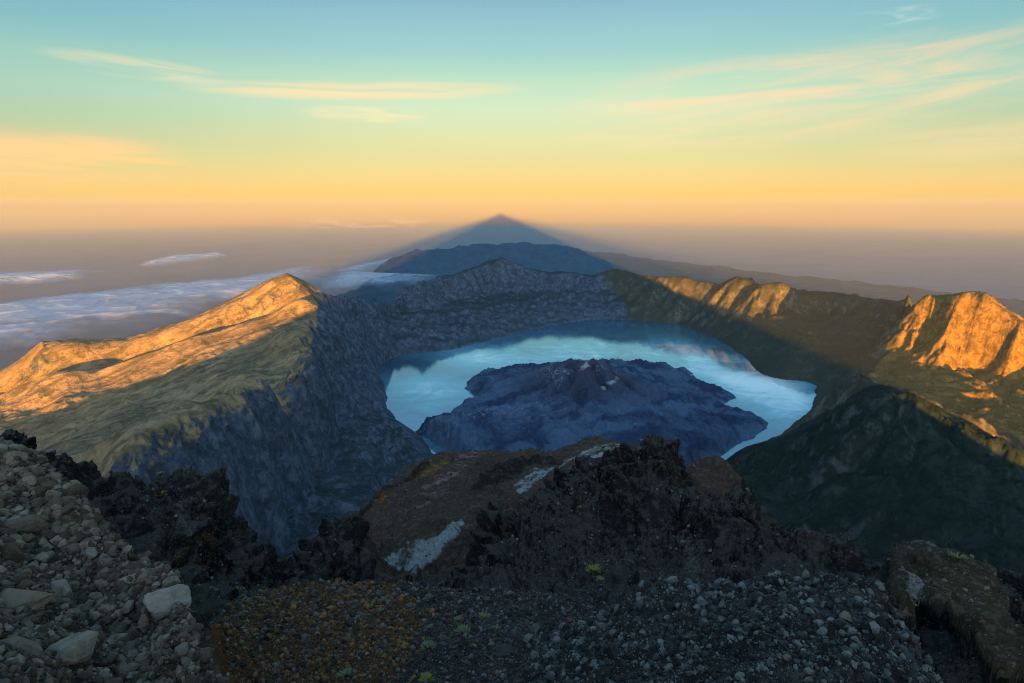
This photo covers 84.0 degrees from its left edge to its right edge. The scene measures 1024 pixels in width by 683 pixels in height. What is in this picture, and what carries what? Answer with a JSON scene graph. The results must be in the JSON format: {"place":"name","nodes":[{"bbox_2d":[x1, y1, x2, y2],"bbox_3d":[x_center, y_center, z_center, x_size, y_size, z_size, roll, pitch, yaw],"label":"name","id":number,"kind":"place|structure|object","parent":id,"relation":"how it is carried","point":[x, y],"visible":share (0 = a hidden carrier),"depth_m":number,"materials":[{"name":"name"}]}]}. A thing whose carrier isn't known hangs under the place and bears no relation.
{"place":"outdoors","nodes":[
{"label":"outdoors","id":0,"kind":"place"},
{"bbox_2d":[0,272,68,281],"bbox_3d":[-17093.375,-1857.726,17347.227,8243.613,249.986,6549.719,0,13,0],"label":"cloud","id":1,"kind":"structure","parent":0,"point":[34,277],"depth_m":17932.02,"materials":[{"name":"white"}]},
{"bbox_2d":[0,461,230,682],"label":"scree slope","id":2,"kind":"structure","parent":0,"point":[205,638],"depth_m":6.86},
{"bbox_2d":[0,542,23,562],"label":"boulder","id":3,"kind":"object","parent":2,"relation":"on","point":[12,551],"visible":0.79,"depth_m":7.29,"materials":[{"name":"grey stone"}]},
{"bbox_2d":[9,534,22,539],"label":"stone","id":4,"kind":"object","parent":2,"relation":"on","point":[16,536],"visible":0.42,"depth_m":7.84,"materials":[{"name":"grey stone"}]},
{"bbox_2d":[12,678,19,682],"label":"stone","id":5,"kind":"object","parent":2,"relation":"on","point":[16,680],"visible":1,"depth_m":4.58,"materials":[{"name":"grey stone"}]},
{"bbox_2d":[6,450,27,465],"bbox_3d":[-8.214,1.927,9.434,0.194,0.271,0.297,2,14,9],"label":"stone","id":6,"kind":"object","parent":2,"relation":"on","point":[10,456],"visible":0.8,"depth_m":9.35,"materials":[{"name":"grey stone"}]},
{"bbox_2d":[0,636,42,660],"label":"boulder","id":7,"kind":"object","parent":2,"relation":"on","point":[31,647],"visible":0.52,"depth_m":5.11,"materials":[{"name":"grey stone"}]},
{"bbox_2d":[22,676,29,682],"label":"stone","id":8,"kind":"object","parent":2,"relation":"on","point":[26,680],"visible":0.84,"depth_m":4.65,"materials":[{"name":"grey stone"}]},
{"bbox_2d":[21,569,31,575],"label":"stone","id":9,"kind":"object","parent":2,"relation":"on","point":[28,571],"visible":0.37,"depth_m":7.10,"materials":[{"name":"grey stone"}]},
{"bbox_2d":[24,655,28,664],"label":"stone","id":10,"kind":"object","parent":2,"relation":"on","point":[26,659],"visible":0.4,"depth_m":5.01,"materials":[{"name":"grey stone"}]},
{"bbox_2d":[3,514,51,534],"bbox_3d":[-6.989,2.654,8.190,0.341,0.367,0.646,18,-2,38],"label":"boulder","id":11,"kind":"object","parent":2,"relation":"on","point":[34,524],"visible":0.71,"depth_m":8.10,"materials":[{"name":"grey stone"}]},
{"bbox_2d":[0,588,56,613],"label":"boulder","id":12,"kind":"object","parent":2,"relation":"on","point":[15,599],"visible":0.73,"depth_m":6.26,"materials":[{"name":"grey stone"}]},
{"bbox_2d":[22,475,36,485],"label":"stone","id":13,"kind":"object","parent":2,"relation":"on","point":[31,480],"visible":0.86,"depth_m":8.88,"materials":[{"name":"grey stone"}]},
{"bbox_2d":[34,625,48,632],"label":"stone","id":14,"kind":"object","parent":2,"relation":"on","point":[43,629],"visible":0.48,"depth_m":5.79,"materials":[{"name":"grey stone"}]},
{"bbox_2d":[40,514,48,521],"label":"stone","id":15,"kind":"object","parent":2,"relation":"on","point":[44,517],"visible":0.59,"depth_m":8.37,"materials":[{"name":"grey stone"}]},
{"bbox_2d":[42,508,50,516],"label":"stone","id":16,"kind":"object","parent":2,"relation":"on","point":[47,512],"visible":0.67,"depth_m":8.46,"materials":[{"name":"grey stone"}]},
{"bbox_2d":[45,551,54,560],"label":"stone","id":17,"kind":"object","parent":2,"relation":"on","point":[51,554],"visible":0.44,"depth_m":7.80,"materials":[{"name":"grey stone"}]},
{"bbox_2d":[45,489,61,496],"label":"stone","id":18,"kind":"object","parent":2,"relation":"on","point":[53,493],"visible":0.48,"depth_m":8.71,"materials":[{"name":"grey stone"}]},
{"bbox_2d":[45,496,63,511],"bbox_3d":[-6.964,2.498,8.648,0.269,0.304,0.199,11,-19,5],"label":"stone","id":19,"kind":"object","parent":2,"relation":"on","point":[53,501],"visible":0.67,"depth_m":8.60,"materials":[{"name":"grey stone"}]},
{"bbox_2d":[51,510,62,520],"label":"stone","id":20,"kind":"object","parent":2,"relation":"on","point":[56,514],"visible":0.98,"depth_m":8.51,"materials":[{"name":"grey stone"}]},
{"bbox_2d":[51,586,62,597],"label":"stone","id":21,"kind":"object","parent":2,"relation":"on","point":[58,591],"visible":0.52,"depth_m":6.96,"materials":[{"name":"grey stone"}]},
{"bbox_2d":[50,579,73,598],"bbox_3d":[-5.654,3.151,7.124,0.293,0.273,0.284,12,17,-31],"label":"boulder","id":22,"kind":"object","parent":2,"relation":"on","point":[66,587],"visible":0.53,"depth_m":7.11,"materials":[{"name":"grey stone"}]},
{"bbox_2d":[56,630,69,636],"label":"stone","id":23,"kind":"object","parent":2,"relation":"on","point":[65,633],"visible":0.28,"depth_m":5.98,"materials":[{"name":"grey stone"}]},
{"bbox_2d":[60,566,73,572],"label":"stone","id":24,"kind":"object","parent":2,"relation":"on","point":[66,568],"visible":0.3,"depth_m":7.61,"materials":[{"name":"grey stone"}]},
{"bbox_2d":[64,609,74,616],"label":"stone","id":25,"kind":"object","parent":2,"relation":"on","point":[69,611],"visible":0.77,"depth_m":6.38,"materials":[{"name":"grey stone"}]},
{"bbox_2d":[45,630,97,664],"bbox_3d":[-4.261,2.990,5.529,0.288,0.226,0.441,40,20,26],"label":"boulder","id":26,"kind":"object","parent":2,"relation":"on","point":[77,648],"visible":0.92,"depth_m":5.49,"materials":[{"name":"grey stone"}]},
{"bbox_2d":[67,485,82,497],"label":"stone","id":27,"kind":"object","parent":2,"relation":"on","point":[75,490],"visible":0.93,"depth_m":8.90,"materials":[{"name":"grey stone"}]},
{"bbox_2d":[75,484,88,497],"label":"stone","id":28,"kind":"object","parent":2,"relation":"on","point":[85,490],"visible":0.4,"depth_m":9.54,"materials":[{"name":"grey stone"}]},
{"bbox_2d":[81,500,90,506],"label":"stone","id":29,"kind":"object","parent":2,"relation":"on","point":[84,502],"visible":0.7,"depth_m":8.95,"materials":[{"name":"grey stone"}]},
{"bbox_2d":[82,515,91,520],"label":"stone","id":30,"kind":"object","parent":2,"relation":"on","point":[85,517],"visible":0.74,"depth_m":8.64,"materials":[{"name":"grey stone"}]},
{"bbox_2d":[89,527,100,531],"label":"stone","id":31,"kind":"object","parent":2,"relation":"on","point":[96,529],"visible":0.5,"depth_m":8.43,"materials":[{"name":"grey stone"}]},
{"bbox_2d":[107,545,116,554],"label":"stone","id":32,"kind":"object","parent":2,"relation":"on","point":[112,549],"visible":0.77,"depth_m":8.14,"materials":[{"name":"grey stone"}]},
{"bbox_2d":[0,439,228,682],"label":"scree stones","id":33,"kind":"object","parent":2,"relation":"on","point":[64,540],"visible":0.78,"depth_m":7.08,"materials":[{"name":"grey stone"}]},
{"bbox_2d":[110,677,122,682],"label":"stone","id":34,"kind":"object","parent":2,"relation":"on","point":[116,680],"visible":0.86,"depth_m":5.48,"materials":[{"name":"grey stone"}]},
{"bbox_2d":[114,541,125,548],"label":"stone","id":35,"kind":"object","parent":2,"relation":"on","point":[121,544],"visible":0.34,"depth_m":8.38,"materials":[{"name":"grey stone"}]},
{"bbox_2d":[114,625,126,633],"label":"stone","id":36,"kind":"object","parent":2,"relation":"on","point":[120,629],"visible":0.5,"depth_m":6.72,"materials":[{"name":"grey stone"}]},
{"bbox_2d":[118,663,135,677],"bbox_3d":[-3.928,3.353,5.781,0.118,0.183,0.168,7,15,26],"label":"stone","id":37,"kind":"object","parent":2,"relation":"on","point":[124,669],"visible":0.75,"depth_m":5.74,"materials":[{"name":"grey stone"}]},
{"bbox_2d":[119,573,135,583],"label":"boulder","id":38,"kind":"object","parent":2,"relation":"on","point":[124,579],"visible":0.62,"depth_m":7.45,"materials":[{"name":"grey stone"}]},
{"bbox_2d":[125,629,139,638],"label":"stone","id":39,"kind":"object","parent":2,"relation":"on","point":[135,634],"visible":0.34,"depth_m":6.64,"materials":[{"name":"grey stone"}]},
{"bbox_2d":[132,587,139,595],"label":"stone","id":40,"kind":"object","parent":2,"relation":"on","point":[134,590],"visible":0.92,"depth_m":7.26,"materials":[{"name":"grey stone"}]},
{"bbox_2d":[137,613,150,629],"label":"stone","id":41,"kind":"object","parent":2,"relation":"on","point":[143,620],"visible":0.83,"depth_m":6.85,"materials":[{"name":"grey stone"}]},
{"bbox_2d":[148,575,158,580],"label":"stone","id":42,"kind":"object","parent":2,"relation":"on","point":[151,577],"visible":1,"depth_m":7.21,"materials":[{"name":"grey stone"}]},
{"bbox_2d":[154,638,166,649],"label":"stone","id":43,"kind":"object","parent":2,"relation":"on","point":[159,643],"visible":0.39,"depth_m":6.13,"materials":[{"name":"grey stone"}]},
{"bbox_2d":[157,627,163,635],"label":"stone","id":44,"kind":"object","parent":2,"relation":"on","point":[159,632],"visible":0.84,"depth_m":6.36,"materials":[{"name":"grey stone"}]},
{"bbox_2d":[143,584,191,620],"bbox_3d":[-4.259,3.233,7.049,0.501,0.523,0.362,0,21,-24],"label":"boulder","id":45,"kind":"object","parent":2,"relation":"on","point":[158,604],"visible":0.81,"depth_m":6.90,"materials":[{"name":"grey stone"}]},
{"bbox_2d":[162,575,179,588],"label":"stone","id":46,"kind":"object","parent":2,"relation":"on","point":[166,581],"visible":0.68,"depth_m":7.14,"materials":[{"name":"grey stone"}]},
{"bbox_2d":[185,675,198,682],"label":"stone","id":47,"kind":"object","parent":2,"relation":"on","point":[193,679],"visible":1,"depth_m":5.72,"materials":[{"name":"grey stone"}]},
{"bbox_2d":[188,630,197,635],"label":"stone","id":48,"kind":"object","parent":2,"relation":"on","point":[193,633],"visible":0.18,"depth_m":6.61,"materials":[{"name":"grey stone"}]},
{"bbox_2d":[192,633,199,640],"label":"stone","id":49,"kind":"object","parent":2,"relation":"on","point":[197,635],"visible":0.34,"depth_m":6.39,"materials":[{"name":"grey stone"}]},
{"bbox_2d":[196,623,203,628],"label":"stone","id":50,"kind":"object","parent":2,"relation":"on","point":[199,625],"visible":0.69,"depth_m":7.18,"materials":[{"name":"grey stone"}]},
{"bbox_2d":[196,649,210,662],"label":"stone","id":51,"kind":"object","parent":2,"relation":"on","point":[204,656],"visible":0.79,"depth_m":6.14,"materials":[{"name":"grey stone"}]},
{"bbox_2d":[0,274,279,333],"bbox_3d":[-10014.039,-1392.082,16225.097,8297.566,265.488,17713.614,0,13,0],"label":"cloud","id":52,"kind":"structure","parent":0,"point":[22,310],"depth_m":13894.93,"materials":[{"name":"white"}]},
{"bbox_2d":[0,273,325,477],"bbox_3d":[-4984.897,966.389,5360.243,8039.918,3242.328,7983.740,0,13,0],"label":"grassy hillside","id":53,"kind":"structure","parent":0,"point":[113,404],"depth_m":3590.06,"materials":[{"name":"green plant"}]},
{"bbox_2d":[152,252,218,261],"bbox_3d":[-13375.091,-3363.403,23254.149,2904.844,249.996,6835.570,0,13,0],"label":"cloud","id":54,"kind":"structure","parent":0,"point":[185,256],"depth_m":23222.07,"materials":[{"name":"white"}]},
{"bbox_2d":[2,257,630,561],"bbox_3d":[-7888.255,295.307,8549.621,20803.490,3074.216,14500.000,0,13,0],"label":"crater slope","id":55,"kind":"structure","parent":0,"point":[352,444],"depth_m":3936.23,"materials":[{"name":"grey stone"}]},
{"bbox_2d":[338,262,398,281],"bbox_3d":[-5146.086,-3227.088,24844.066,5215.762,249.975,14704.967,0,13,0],"label":"cloud","id":56,"kind":"structure","parent":0,"point":[371,275],"depth_m":21113.04,"materials":[{"name":"white"}]},
{"bbox_2d":[205,577,615,682],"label":"gravel ground","id":57,"kind":"structure","parent":0,"point":[221,659],"depth_m":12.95,"materials":[{"name":"gravel"}]},
{"bbox_2d":[337,666,356,678],"bbox_3d":[-3.091,6.242,10.683,0.354,0.140,0.339,6,15,25],"label":"plant","id":58,"kind":"object","parent":57,"relation":"on","point":[348,670],"visible":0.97,"depth_m":10.71,"materials":[{"name":"green plant"}]},
{"bbox_2d":[210,577,610,682],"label":"rusty gravel","id":59,"kind":"structure","parent":57,"relation":"on","point":[364,604],"depth_m":14.53,"materials":[{"name":"brown gravel"}]},
{"bbox_2d":[418,670,433,682],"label":"plant","id":60,"kind":"object","parent":57,"relation":"on","point":[425,676],"visible":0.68,"depth_m":9.64,"materials":[{"name":"green plant"}]},
{"bbox_2d":[420,639,436,650],"bbox_3d":[-1.796,6.548,12.234,0.386,0.148,0.360,0,13,0],"label":"plant","id":61,"kind":"object","parent":57,"relation":"on","point":[429,643],"visible":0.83,"depth_m":12.27,"materials":[{"name":"green plant"}]},
{"bbox_2d":[454,616,463,621],"bbox_3d":[-1.363,7.144,14.644,0.306,0.118,0.285,-12,18,-42],"label":"plant","id":62,"kind":"object","parent":57,"relation":"on","point":[458,618],"visible":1,"depth_m":14.66,"materials":[{"name":"green plant"}]},
{"bbox_2d":[454,623,470,634],"bbox_3d":[-1.187,6.895,13.600,0.476,0.175,0.412,0,13,0],"label":"plant","id":63,"kind":"object","parent":57,"relation":"on","point":[462,629],"visible":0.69,"depth_m":13.63,"materials":[{"name":"green plant"}]},
{"bbox_2d":[477,610,491,617],"bbox_3d":[-0.729,7.292,15.143,0.410,0.148,0.374,0,13,0],"label":"plant","id":64,"kind":"object","parent":57,"relation":"on","point":[486,615],"visible":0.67,"depth_m":15.18,"materials":[{"name":"green plant"}]},
{"bbox_2d":[496,644,516,656],"bbox_3d":[-0.086,6.080,11.155,0.450,0.288,0.334,13,24,-25],"label":"boulder","id":65,"kind":"object","parent":57,"relation":"on","point":[503,649],"visible":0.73,"depth_m":11.09,"materials":[{"name":"grey stone"}]},
{"bbox_2d":[348,242,613,303],"bbox_3d":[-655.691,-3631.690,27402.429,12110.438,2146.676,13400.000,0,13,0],"label":"hills","id":66,"kind":"structure","parent":0,"point":[412,268],"depth_m":26168.12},
{"bbox_2d":[0,429,1023,682],"bbox_3d":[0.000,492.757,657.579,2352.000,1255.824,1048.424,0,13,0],"label":"lava slope","id":67,"kind":"structure","parent":0,"point":[628,497],"depth_m":28.34,"materials":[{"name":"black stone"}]},
{"bbox_2d":[586,563,602,574],"bbox_3d":[3.439,9.557,23.900,0.788,0.308,0.784,0,13,0],"label":"plant","id":68,"kind":"object","parent":67,"relation":"on","point":[591,568],"visible":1,"depth_m":23.93,"materials":[{"name":"green plant"}]},
{"bbox_2d":[596,575,603,582],"bbox_3d":[3.582,9.619,22.976,0.396,0.181,0.446,-10,17,-37],"label":"plant","id":69,"kind":"object","parent":67,"relation":"on","point":[599,579],"visible":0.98,"depth_m":23.04,"materials":[{"name":"green plant"}]},
{"bbox_2d":[0,227,1023,369],"bbox_3d":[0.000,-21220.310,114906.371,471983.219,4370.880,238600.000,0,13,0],"label":"sea","id":70,"kind":"structure","parent":0,"point":[325,259],"depth_m":45446.68,"materials":[{"name":"liquid"}]},
{"bbox_2d":[0,0,1023,233],"label":"sky","id":71,"kind":"structure","parent":0,"point":[116,115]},
{"bbox_2d":[357,436,740,581],"bbox_3d":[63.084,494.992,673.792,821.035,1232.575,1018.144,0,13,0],"label":"scoria slope","id":72,"kind":"structure","parent":0,"point":[451,536],"depth_m":70.55,"materials":[{"name":"stone"}]},
{"bbox_2d":[365,436,735,573],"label":"scoria pebbles","id":73,"kind":"object","parent":72,"relation":"on","point":[693,465],"visible":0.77,"depth_m":77.30,"materials":[{"name":"stone"}]},
{"bbox_2d":[415,358,767,466],"bbox_3d":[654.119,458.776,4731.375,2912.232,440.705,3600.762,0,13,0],"label":"lava island","id":74,"kind":"structure","parent":0,"point":[547,406],"depth_m":4394.81,"materials":[{"name":"grey stone"}]},
{"bbox_2d":[378,320,816,459],"bbox_3d":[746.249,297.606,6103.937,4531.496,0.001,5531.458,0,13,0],"label":"lake","id":75,"kind":"structure","parent":0,"point":[420,387],"depth_m":6326.83,"materials":[{"name":"liquid"}]},
{"bbox_2d":[336,251,1023,317],"bbox_3d":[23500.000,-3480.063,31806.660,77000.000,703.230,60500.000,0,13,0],"label":"coastal plain","id":76,"kind":"structure","parent":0,"point":[718,274],"depth_m":30422.85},
{"bbox_2d":[522,569,943,682],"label":"rubble ground","id":77,"kind":"structure","parent":0,"point":[611,655],"depth_m":7.45,"materials":[{"name":"grey gravel"}]},
{"bbox_2d":[781,654,791,660],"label":"boulder","id":78,"kind":"object","parent":77,"relation":"on","point":[786,657],"visible":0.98,"depth_m":6.00,"materials":[{"name":"grey stone"}]},
{"bbox_2d":[839,611,852,621],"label":"boulder","id":79,"kind":"object","parent":77,"relation":"on","point":[845,615],"visible":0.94,"depth_m":6.79,"materials":[{"name":"grey stone"}]},
{"bbox_2d":[604,269,1023,450],"bbox_3d":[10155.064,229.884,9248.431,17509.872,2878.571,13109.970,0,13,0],"label":"wooded crater slope","id":80,"kind":"structure","parent":0,"point":[834,348],"depth_m":7121.99,"materials":[{"name":"green plant"}]},
{"bbox_2d":[726,384,1023,573],"bbox_3d":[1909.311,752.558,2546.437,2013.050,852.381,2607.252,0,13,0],"label":"forested hillside","id":81,"kind":"structure","parent":0,"point":[876,472],"depth_m":2542.89,"materials":[{"name":"green plant"}]},
{"bbox_2d":[868,291,1023,442],"bbox_3d":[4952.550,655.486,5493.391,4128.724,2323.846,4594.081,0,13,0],"label":"cliff slope","id":82,"kind":"structure","parent":0,"point":[961,352],"depth_m":4910.38,"materials":[{"name":"brown stone"}]},
{"bbox_2d":[887,539,1023,682],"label":"clay slope","id":83,"kind":"structure","parent":0,"point":[995,624],"depth_m":17.79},
{"bbox_2d":[887,541,1023,682],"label":"clay pebbles","id":84,"kind":"object","parent":83,"relation":"on","point":[944,580],"visible":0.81,"depth_m":18.55,"materials":[{"name":"grey stone"}]},
{"bbox_2d":[948,551,968,561],"bbox_3d":[16.527,7.969,21.045,0.665,0.268,0.624,3,14,12],"label":"plant","id":85,"kind":"object","parent":83,"relation":"on","point":[960,558],"visible":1,"depth_m":21.02,"materials":[{"name":"green plant"}]}
]}

